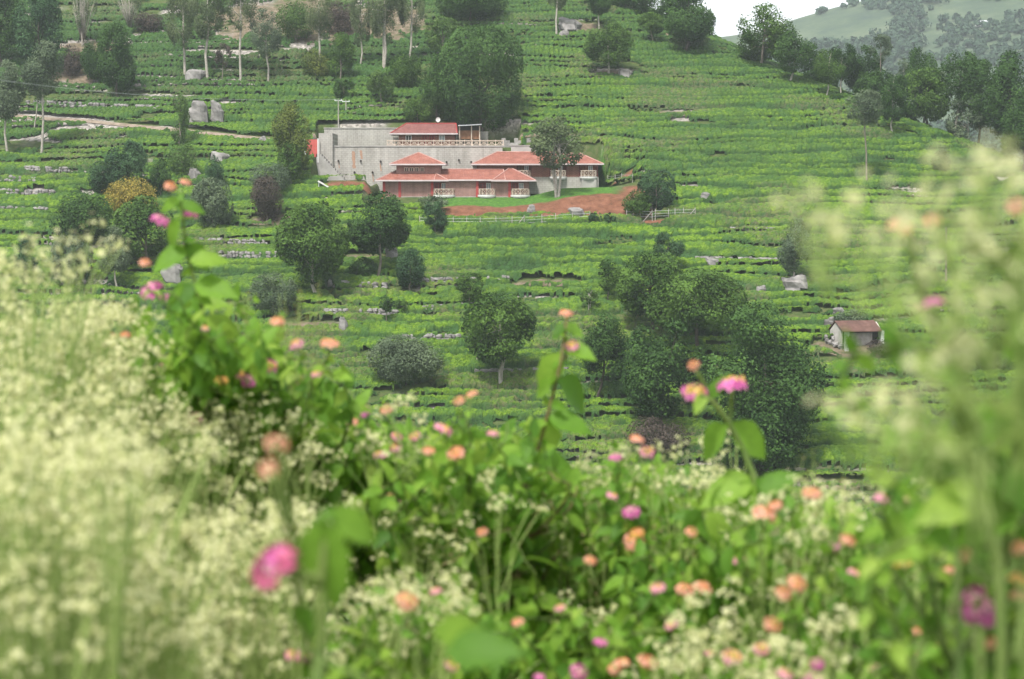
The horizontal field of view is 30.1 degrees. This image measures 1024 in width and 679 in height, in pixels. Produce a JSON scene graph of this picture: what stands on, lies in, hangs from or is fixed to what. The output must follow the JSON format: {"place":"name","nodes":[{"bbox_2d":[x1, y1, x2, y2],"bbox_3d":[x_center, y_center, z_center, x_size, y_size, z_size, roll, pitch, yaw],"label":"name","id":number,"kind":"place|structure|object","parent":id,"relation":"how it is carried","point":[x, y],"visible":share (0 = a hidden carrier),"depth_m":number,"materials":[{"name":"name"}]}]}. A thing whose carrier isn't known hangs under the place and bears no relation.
{"place":"outdoors","nodes":[
{"label":"outdoors","id":0,"kind":"place"},
{"bbox_2d":[0,0,1017,500],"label":"hillside","id":1,"kind":"structure","parent":0,"point":[606,198],"depth_m":277.82,"materials":[{"name":"plant"}]},
{"bbox_2d":[0,59,25,150],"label":"slender tree","id":2,"kind":"object","parent":1,"relation":"on","point":[12,96],"visible":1,"depth_m":286.94,"materials":[{"name":"green plant"}]},
{"bbox_2d":[0,0,26,66],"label":"broadleaf tree","id":3,"kind":"object","parent":1,"relation":"on","point":[7,9],"visible":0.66,"depth_m":321.15,"materials":[{"name":"green plant"}]},
{"bbox_2d":[12,0,64,63],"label":"broadleaf tree","id":4,"kind":"object","parent":1,"relation":"on","point":[44,14],"visible":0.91,"depth_m":315.80,"materials":[{"name":"green plant"}]},
{"bbox_2d":[18,39,64,152],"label":"slender tree","id":5,"kind":"object","parent":1,"relation":"on","point":[33,73],"visible":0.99,"depth_m":286.79,"materials":[{"name":"green plant"}]},
{"bbox_2d":[49,233,93,283],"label":"grey shrub","id":6,"kind":"object","parent":1,"relation":"on","point":[57,255],"visible":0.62,"depth_m":245.35,"materials":[{"name":"green plant"}]},
{"bbox_2d":[49,190,113,244],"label":"dark shrub","id":7,"kind":"object","parent":1,"relation":"on","point":[76,215],"visible":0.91,"depth_m":256.38,"materials":[{"name":"green plant"}]},
{"bbox_2d":[96,225,132,292],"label":"slender tree","id":8,"kind":"object","parent":1,"relation":"on","point":[121,262],"visible":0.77,"depth_m":244.91,"materials":[{"name":"green plant"}]},
{"bbox_2d":[95,20,138,99],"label":"broadleaf tree","id":9,"kind":"object","parent":1,"relation":"on","point":[120,63],"visible":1,"depth_m":307.68,"materials":[{"name":"green plant"}]},
{"bbox_2d":[104,139,148,190],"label":"broadleaf tree","id":10,"kind":"object","parent":1,"relation":"on","point":[135,161],"visible":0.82,"depth_m":270.95,"materials":[{"name":"green plant"}]},
{"bbox_2d":[104,177,159,210],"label":"flowering shrub","id":11,"kind":"object","parent":1,"relation":"on","point":[124,194],"visible":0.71,"depth_m":264.87,"materials":[{"name":"yellow plant"}]},
{"bbox_2d":[112,194,177,269],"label":"broadleaf tree","id":12,"kind":"object","parent":1,"relation":"on","point":[133,221],"visible":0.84,"depth_m":249.98,"materials":[{"name":"green plant"}]},
{"bbox_2d":[170,92,189,144],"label":"slender tree","id":13,"kind":"object","parent":1,"relation":"on","point":[183,112],"visible":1,"depth_m":288.60,"materials":[{"name":"green plant"}]},
{"bbox_2d":[164,0,199,76],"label":"slender tree","id":14,"kind":"object","parent":1,"relation":"on","point":[182,5],"visible":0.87,"depth_m":316.86,"materials":[{"name":"green plant"}]},
{"bbox_2d":[167,143,197,174],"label":"wild shrub","id":15,"kind":"object","parent":1,"relation":"on","point":[181,162],"visible":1,"depth_m":278.69,"materials":[{"name":"green plant"}]},
{"bbox_2d":[187,0,226,79],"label":"slender tree","id":16,"kind":"object","parent":1,"relation":"on","point":[202,28],"visible":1,"depth_m":314.05,"materials":[{"name":"green plant"}]},
{"bbox_2d":[190,177,233,226],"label":"grey shrub","id":17,"kind":"object","parent":1,"relation":"on","point":[212,199],"visible":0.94,"depth_m":260.73,"materials":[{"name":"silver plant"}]},
{"bbox_2d":[223,0,259,83],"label":"slender tree","id":18,"kind":"object","parent":1,"relation":"on","point":[244,7],"visible":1,"depth_m":313.52,"materials":[{"name":"green plant"}]},
{"bbox_2d":[248,8,282,80],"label":"slender tree","id":19,"kind":"object","parent":1,"relation":"on","point":[274,37],"visible":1,"depth_m":312.78,"materials":[{"name":"green plant"}]},
{"bbox_2d":[249,173,283,220],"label":"brown shrub","id":20,"kind":"object","parent":1,"relation":"on","point":[268,200],"visible":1,"depth_m":262.50,"materials":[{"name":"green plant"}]},
{"bbox_2d":[246,272,298,312],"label":"grey shrub","id":21,"kind":"object","parent":1,"relation":"on","point":[266,302],"visible":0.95,"depth_m":237.00,"materials":[{"name":"plant"}]},
{"bbox_2d":[270,100,314,179],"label":"broadleaf tree","id":22,"kind":"object","parent":1,"relation":"on","point":[283,132],"visible":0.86,"depth_m":274.25,"materials":[{"name":"green plant"}]},
{"bbox_2d":[275,0,315,39],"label":"wild shrub","id":23,"kind":"object","parent":1,"relation":"on","point":[294,19],"visible":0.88,"depth_m":331.85,"materials":[{"name":"green plant"}]},
{"bbox_2d":[272,200,350,292],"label":"broadleaf tree","id":24,"kind":"object","parent":1,"relation":"on","point":[319,250],"visible":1,"depth_m":240.14,"materials":[{"name":"green plant"}]},
{"bbox_2d":[304,0,333,52],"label":"slender tree","id":25,"kind":"object","parent":1,"relation":"on","point":[315,20],"visible":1,"depth_m":319.41,"materials":[{"name":"green plant"}]},
{"bbox_2d":[327,31,354,78],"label":"broadleaf tree","id":26,"kind":"object","parent":1,"relation":"on","point":[345,46],"visible":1,"depth_m":313.06,"materials":[{"name":"green plant"}]},
{"bbox_2d":[349,0,371,63],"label":"slender tree","id":27,"kind":"object","parent":1,"relation":"on","point":[357,18],"visible":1,"depth_m":318.80,"materials":[{"name":"green plant"}]},
{"bbox_2d":[346,191,411,275],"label":"broadleaf tree","id":28,"kind":"object","parent":1,"relation":"on","point":[386,229],"visible":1,"depth_m":245.40,"materials":[{"name":"green plant"}]},
{"bbox_2d":[369,0,401,67],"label":"slender tree","id":29,"kind":"object","parent":1,"relation":"on","point":[378,21],"visible":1,"depth_m":317.10,"materials":[{"name":"green plant"}]},
{"bbox_2d":[388,52,422,86],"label":"wild shrub","id":30,"kind":"object","parent":1,"relation":"on","point":[403,74],"visible":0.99,"depth_m":309.28,"materials":[{"name":"green plant"}]},
{"bbox_2d":[365,333,446,385],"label":"grey shrub","id":31,"kind":"object","parent":1,"relation":"on","point":[405,356],"visible":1,"depth_m":219.72,"materials":[{"name":"plant"}]},
{"bbox_2d":[324,128,487,145],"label":"retaining wall","id":32,"kind":"structure","parent":1,"relation":"on","point":[364,136],"depth_m":296.46,"materials":[{"name":"concrete"}]},
{"bbox_2d":[395,246,426,290],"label":"broadleaf tree","id":33,"kind":"object","parent":1,"relation":"on","point":[415,274],"visible":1,"depth_m":243.59,"materials":[{"name":"green plant"}]},
{"bbox_2d":[396,0,425,59],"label":"slender tree","id":34,"kind":"object","parent":1,"relation":"on","point":[404,15],"visible":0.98,"depth_m":319.07,"materials":[{"name":"green plant"}]},
{"bbox_2d":[333,146,502,190],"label":"retaining wall","id":35,"kind":"structure","parent":1,"relation":"on","point":[371,163],"depth_m":287.22,"materials":[{"name":"concrete"}]},
{"bbox_2d":[389,123,458,145],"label":"brick house","id":36,"kind":"structure","parent":1,"relation":"on","point":[427,131],"depth_m":290.70,"materials":[{"name":"red tile"}]},
{"bbox_2d":[417,52,450,122],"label":"broadleaf tree","id":37,"kind":"object","parent":1,"relation":"on","point":[430,94],"visible":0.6,"depth_m":295.24,"materials":[{"name":"green plant"}]},
{"bbox_2d":[423,15,459,51],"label":"broadleaf tree","id":38,"kind":"object","parent":1,"relation":"on","point":[434,41],"visible":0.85,"depth_m":318.45,"materials":[{"name":"green plant"}]},
{"bbox_2d":[375,152,536,197],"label":"brick house","id":39,"kind":"structure","parent":1,"relation":"on","point":[418,174],"depth_m":275.28,"materials":[{"name":"concrete"}]},
{"bbox_2d":[434,0,509,24],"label":"dark shrub","id":40,"kind":"object","parent":1,"relation":"on","point":[478,8],"visible":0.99,"depth_m":338.76,"materials":[{"name":"green plant"}]},
{"bbox_2d":[434,22,527,131],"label":"giant tree","id":41,"kind":"object","parent":1,"relation":"on","point":[465,76],"visible":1,"depth_m":293.59,"materials":[{"name":"green plant"}]},
{"bbox_2d":[459,290,537,383],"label":"broadleaf tree","id":42,"kind":"object","parent":1,"relation":"on","point":[514,322],"visible":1,"depth_m":218.25,"materials":[{"name":"green plant"}]},
{"bbox_2d":[0,0,1023,670],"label":"tea bushes","id":43,"kind":"object","parent":1,"relation":"on","point":[754,170],"visible":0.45,"depth_m":266.64,"materials":[{"name":"green plant"}]},
{"bbox_2d":[471,151,603,193],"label":"brick house","id":44,"kind":"structure","parent":1,"relation":"on","point":[582,172],"depth_m":280.02,"materials":[{"name":"red stone"}]},
{"bbox_2d":[529,114,586,197],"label":"slender tree","id":45,"kind":"object","parent":1,"relation":"on","point":[555,132],"visible":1,"depth_m":269.69,"materials":[{"name":"green plant"}]},
{"bbox_2d":[580,311,628,396],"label":"broadleaf tree","id":46,"kind":"object","parent":1,"relation":"on","point":[607,342],"visible":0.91,"depth_m":217.16,"materials":[{"name":"green plant"}]},
{"bbox_2d":[581,21,635,72],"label":"broadleaf tree","id":47,"kind":"object","parent":1,"relation":"on","point":[598,43],"visible":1,"depth_m":312.09,"materials":[{"name":"green plant"}]},
{"bbox_2d":[613,250,687,329],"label":"broadleaf tree","id":48,"kind":"object","parent":1,"relation":"on","point":[636,288],"visible":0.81,"depth_m":230.62,"materials":[{"name":"green plant"}]},
{"bbox_2d":[636,169,675,209],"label":"dark shrub","id":49,"kind":"object","parent":1,"relation":"on","point":[661,195],"visible":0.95,"depth_m":265.16,"materials":[{"name":"green plant"}]},
{"bbox_2d":[623,416,693,453],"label":"dry brush","id":50,"kind":"object","parent":1,"relation":"on","point":[669,440],"visible":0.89,"depth_m":205.50,"materials":[{"name":"brown plant"}]},
{"bbox_2d":[619,316,707,427],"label":"broadleaf tree","id":51,"kind":"object","parent":1,"relation":"on","point":[649,376],"visible":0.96,"depth_m":208.41,"materials":[{"name":"green plant"}]},
{"bbox_2d":[660,0,713,50],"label":"tree","id":52,"kind":"object","parent":1,"relation":"on","point":[678,14],"visible":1,"depth_m":322.55,"materials":[{"name":"green plant"}]},
{"bbox_2d":[644,266,748,351],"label":"broadleaf tree","id":53,"kind":"object","parent":1,"relation":"on","point":[717,298],"visible":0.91,"depth_m":225.40,"materials":[{"name":"green plant"}]},
{"bbox_2d":[697,398,810,471],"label":"dark shrub","id":54,"kind":"object","parent":1,"relation":"on","point":[773,449],"visible":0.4,"depth_m":199.39,"materials":[{"name":"green plant"}]},
{"bbox_2d":[696,298,830,470],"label":"broadleaf tree","id":55,"kind":"object","parent":1,"relation":"on","point":[775,367],"visible":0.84,"depth_m":201.25,"materials":[{"name":"green plant"}]},
{"bbox_2d":[736,1,796,62],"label":"broadleaf tree","id":56,"kind":"object","parent":1,"relation":"on","point":[769,33],"visible":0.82,"depth_m":320.73,"materials":[{"name":"green plant"}]},
{"bbox_2d":[776,217,813,275],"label":"slender tree","id":57,"kind":"object","parent":1,"relation":"on","point":[789,250],"visible":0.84,"depth_m":242.16,"materials":[{"name":"green plant"}]},
{"bbox_2d":[773,29,818,80],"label":"broadleaf tree","id":58,"kind":"object","parent":1,"relation":"on","point":[805,51],"visible":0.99,"depth_m":311.21,"materials":[{"name":"green plant"}]},
{"bbox_2d":[812,47,844,94],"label":"broadleaf tree","id":59,"kind":"object","parent":1,"relation":"on","point":[825,70],"visible":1,"depth_m":305.82,"materials":[{"name":"green plant"}]},
{"bbox_2d":[828,320,883,350],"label":"stone hut","id":60,"kind":"object","parent":1,"relation":"on","point":[863,332],"visible":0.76,"depth_m":229.47,"materials":[{"name":"white paint"}]},
{"bbox_2d":[844,45,882,91],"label":"broadleaf tree","id":61,"kind":"object","parent":1,"relation":"on","point":[861,68],"visible":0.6,"depth_m":313.74,"materials":[{"name":"green plant"}]},
{"bbox_2d":[844,89,883,179],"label":"slender tree","id":62,"kind":"object","parent":1,"relation":"on","point":[867,98],"visible":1,"depth_m":272.45,"materials":[{"name":"green plant"}]},
{"bbox_2d":[852,67,896,106],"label":"broadleaf tree","id":63,"kind":"object","parent":1,"relation":"on","point":[873,81],"visible":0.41,"depth_m":308.26,"materials":[{"name":"green plant"}]},
{"bbox_2d":[878,74,908,131],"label":"broadleaf tree","id":64,"kind":"object","parent":1,"relation":"on","point":[899,85],"visible":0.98,"depth_m":291.08,"materials":[{"name":"green plant"}]},
{"bbox_2d":[904,44,937,122],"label":"broadleaf tree","id":65,"kind":"object","parent":1,"relation":"on","point":[914,60],"visible":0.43,"depth_m":306.62,"materials":[{"name":"green plant"}]},
{"bbox_2d":[900,65,952,124],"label":"broadleaf tree","id":66,"kind":"object","parent":1,"relation":"on","point":[928,107],"visible":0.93,"depth_m":302.29,"materials":[{"name":"green plant"}]},
{"bbox_2d":[935,50,979,134],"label":"broadleaf tree","id":67,"kind":"object","parent":1,"relation":"on","point":[959,66],"visible":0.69,"depth_m":300.53,"materials":[{"name":"green plant"}]},
{"bbox_2d":[945,95,988,139],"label":"grey shrub","id":68,"kind":"object","parent":1,"relation":"on","point":[959,129],"visible":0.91,"depth_m":300.49,"materials":[{"name":"plant"}]},
{"bbox_2d":[957,56,995,142],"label":"broadleaf tree","id":69,"kind":"object","parent":1,"relation":"on","point":[976,80],"visible":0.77,"depth_m":298.17,"materials":[{"name":"green plant"}]},
{"bbox_2d":[980,49,1023,139],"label":"broadleaf tree","id":70,"kind":"object","parent":1,"relation":"on","point":[1003,86],"visible":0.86,"depth_m":293.73,"materials":[{"name":"green plant"}]},
{"bbox_2d":[1000,88,1023,171],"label":"broadleaf tree","id":71,"kind":"object","parent":1,"relation":"on","point":[1018,116],"visible":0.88,"depth_m":281.69,"materials":[{"name":"green plant"}]},
{"bbox_2d":[650,0,860,36],"label":"sky","id":72,"kind":"structure","parent":0,"point":[727,13],"materials":[{"name":"white"}]},
{"bbox_2d":[721,0,1023,154],"bbox_3d":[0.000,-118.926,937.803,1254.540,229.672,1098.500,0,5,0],"label":"hill","id":73,"kind":"structure","parent":0,"point":[858,20],"depth_m":1137.20,"materials":[{"name":"green plant"}]},
{"bbox_2d":[768,0,1023,161],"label":"distant woods","id":74,"kind":"object","parent":73,"relation":"on","point":[899,31],"visible":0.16,"depth_m":1055.05,"materials":[{"name":"green plant"}]},
{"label":"near slope","id":75,"kind":"structure","parent":0,"visible":0},
{"bbox_2d":[0,212,128,524],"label":"cream flower shrub","id":76,"kind":"object","parent":75,"relation":"on","point":[26,324],"visible":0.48,"depth_m":2.01,"materials":[{"name":"beige plant"}]},
{"bbox_2d":[0,327,167,677],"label":"cream flower shrub","id":77,"kind":"object","parent":75,"relation":"on","point":[24,383],"visible":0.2,"depth_m":1.87,"materials":[{"name":"beige plant"}]},
{"bbox_2d":[0,398,255,678],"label":"cream flower shrub","id":78,"kind":"object","parent":75,"relation":"on","point":[47,608],"visible":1,"depth_m":1.21,"materials":[{"name":"beige plant"}]},
{"bbox_2d":[45,294,258,660],"bbox_3d":[-0.476,0.968,2.477,0.269,2.060,0.703,-1,5,-11],"label":"cream flower shrub","id":79,"kind":"object","parent":75,"relation":"on","point":[123,317],"visible":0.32,"depth_m":2.22,"materials":[{"name":"beige plant"}]},
{"bbox_2d":[82,478,361,678],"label":"cream flower shrub","id":80,"kind":"object","parent":75,"relation":"on","point":[263,619],"visible":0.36,"depth_m":1.67,"materials":[{"name":"beige plant"}]},
{"bbox_2d":[115,179,329,662],"bbox_3d":[-0.363,0.886,2.521,0.284,2.189,0.686,-1,5,-17],"label":"lantana bush","id":81,"kind":"object","parent":75,"relation":"on","point":[190,369],"visible":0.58,"depth_m":2.33,"materials":[{"name":"green plant"}]},
{"bbox_2d":[139,386,358,678],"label":"cream flower shrub","id":82,"kind":"object","parent":75,"relation":"on","point":[235,494],"visible":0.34,"depth_m":2.29,"materials":[{"name":"beige plant"}]},
{"bbox_2d":[151,302,378,634],"bbox_3d":[-0.386,0.986,2.935,0.331,2.123,1.194,-1,5,-7],"label":"lantana bush","id":83,"kind":"object","parent":75,"relation":"on","point":[337,410],"visible":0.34,"depth_m":2.41,"materials":[{"name":"green plant"}]},
{"bbox_2d":[243,283,328,670],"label":"seeding grass","id":84,"kind":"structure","parent":75,"relation":"on","point":[298,332],"depth_m":2.41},
{"bbox_2d":[292,398,442,644],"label":"lantana bush","id":85,"kind":"object","parent":75,"relation":"on","point":[365,563],"visible":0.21,"depth_m":2.58,"materials":[{"name":"green plant"}]},
{"bbox_2d":[249,435,528,678],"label":"lantana bush","id":86,"kind":"object","parent":75,"relation":"on","point":[319,553],"visible":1,"depth_m":0.94,"materials":[{"name":"green plant"}]},
{"bbox_2d":[327,561,486,678],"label":"cream flower shrub","id":87,"kind":"object","parent":75,"relation":"on","point":[400,611],"visible":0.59,"depth_m":1.70,"materials":[{"name":"beige plant"}]},
{"bbox_2d":[333,391,496,611],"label":"cream flower shrub","id":88,"kind":"object","parent":75,"relation":"on","point":[414,567],"visible":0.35,"depth_m":2.32,"materials":[{"name":"green plant"}]},
{"bbox_2d":[284,571,575,678],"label":"lantana bush","id":89,"kind":"object","parent":75,"relation":"on","point":[365,666],"visible":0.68,"depth_m":1.80,"materials":[{"name":"green plant"}]},
{"bbox_2d":[339,391,579,677],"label":"lantana bush","id":90,"kind":"object","parent":75,"relation":"on","point":[472,452],"visible":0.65,"depth_m":2.28,"materials":[{"name":"green plant"}]},
{"bbox_2d":[431,309,600,676],"bbox_3d":[0.028,0.973,2.543,0.198,2.040,0.560,1,5,7],"label":"lantana bush","id":91,"kind":"object","parent":75,"relation":"on","point":[545,430],"visible":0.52,"depth_m":2.40,"materials":[{"name":"green plant"}]},
{"bbox_2d":[415,465,638,673],"bbox_3d":[0.024,1.051,2.371,0.269,1.803,0.452,0,5,0],"label":"cream flower shrub","id":92,"kind":"object","parent":75,"relation":"on","point":[569,574],"visible":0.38,"depth_m":2.17,"materials":[{"name":"green plant"}]},
{"bbox_2d":[510,555,729,678],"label":"lantana bush","id":93,"kind":"object","parent":75,"relation":"on","point":[625,634],"visible":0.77,"depth_m":1.81,"materials":[{"name":"green plant"}]},
{"bbox_2d":[542,434,719,658],"bbox_3d":[0.153,1.055,2.889,0.378,1.993,1.253,0,5,0],"label":"lantana bush","id":94,"kind":"object","parent":75,"relation":"on","point":[624,529],"visible":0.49,"depth_m":2.36,"materials":[{"name":"green plant"}]},
{"bbox_2d":[562,429,746,636],"bbox_3d":[0.216,1.067,2.682,0.283,1.942,0.589,0,5,5],"label":"cream flower shrub","id":95,"kind":"object","parent":75,"relation":"on","point":[710,480],"visible":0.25,"depth_m":2.42,"materials":[{"name":"beige plant"}]},
{"bbox_2d":[599,527,744,678],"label":"lantana bush","id":96,"kind":"object","parent":75,"relation":"on","point":[679,588],"visible":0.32,"depth_m":2.09,"materials":[{"name":"green plant"}]},
{"bbox_2d":[612,583,888,678],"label":"cream flower shrub","id":97,"kind":"object","parent":75,"relation":"on","point":[693,653],"visible":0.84,"depth_m":1.54,"materials":[{"name":"beige plant"}]},
{"bbox_2d":[680,360,840,661],"bbox_3d":[0.272,0.965,2.151,0.203,1.904,0.254,4,6,41],"label":"lantana bush","id":98,"kind":"object","parent":75,"relation":"on","point":[748,437],"visible":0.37,"depth_m":2.02,"materials":[{"name":"green plant"}]},
{"bbox_2d":[670,481,869,672],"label":"lantana bush","id":99,"kind":"object","parent":75,"relation":"on","point":[720,557],"visible":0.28,"depth_m":1.95,"materials":[{"name":"green plant"}]},
{"bbox_2d":[679,574,937,678],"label":"lantana bush","id":100,"kind":"object","parent":75,"relation":"on","point":[816,658],"visible":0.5,"depth_m":1.59,"materials":[{"name":"green plant"}]},
{"bbox_2d":[715,467,937,678],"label":"cream flower shrub","id":101,"kind":"object","parent":75,"relation":"on","point":[815,535],"visible":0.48,"depth_m":1.82,"materials":[{"name":"beige plant"}]},
{"bbox_2d":[773,493,953,678],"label":"lantana bush","id":102,"kind":"object","parent":75,"relation":"on","point":[813,600],"visible":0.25,"depth_m":1.62,"materials":[{"name":"green plant"}]},
{"bbox_2d":[770,170,1022,678],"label":"cream flower shrub","id":103,"kind":"object","parent":75,"relation":"on","point":[964,442],"visible":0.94,"depth_m":0.72,"materials":[{"name":"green plant"}]},
{"bbox_2d":[833,197,1023,678],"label":"lantana bush","id":104,"kind":"object","parent":75,"relation":"on","point":[920,529],"visible":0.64,"depth_m":1.06,"materials":[{"name":"green plant"}]},
{"bbox_2d":[837,449,1023,678],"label":"lantana bush","id":105,"kind":"object","parent":75,"relation":"on","point":[977,594],"visible":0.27,"depth_m":1.25,"materials":[{"name":"green plant"}]},
{"bbox_2d":[883,132,1023,678],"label":"cream flower shrub","id":106,"kind":"object","parent":75,"relation":"on","point":[1008,300],"visible":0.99,"depth_m":0.65,"materials":[{"name":"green plant"}]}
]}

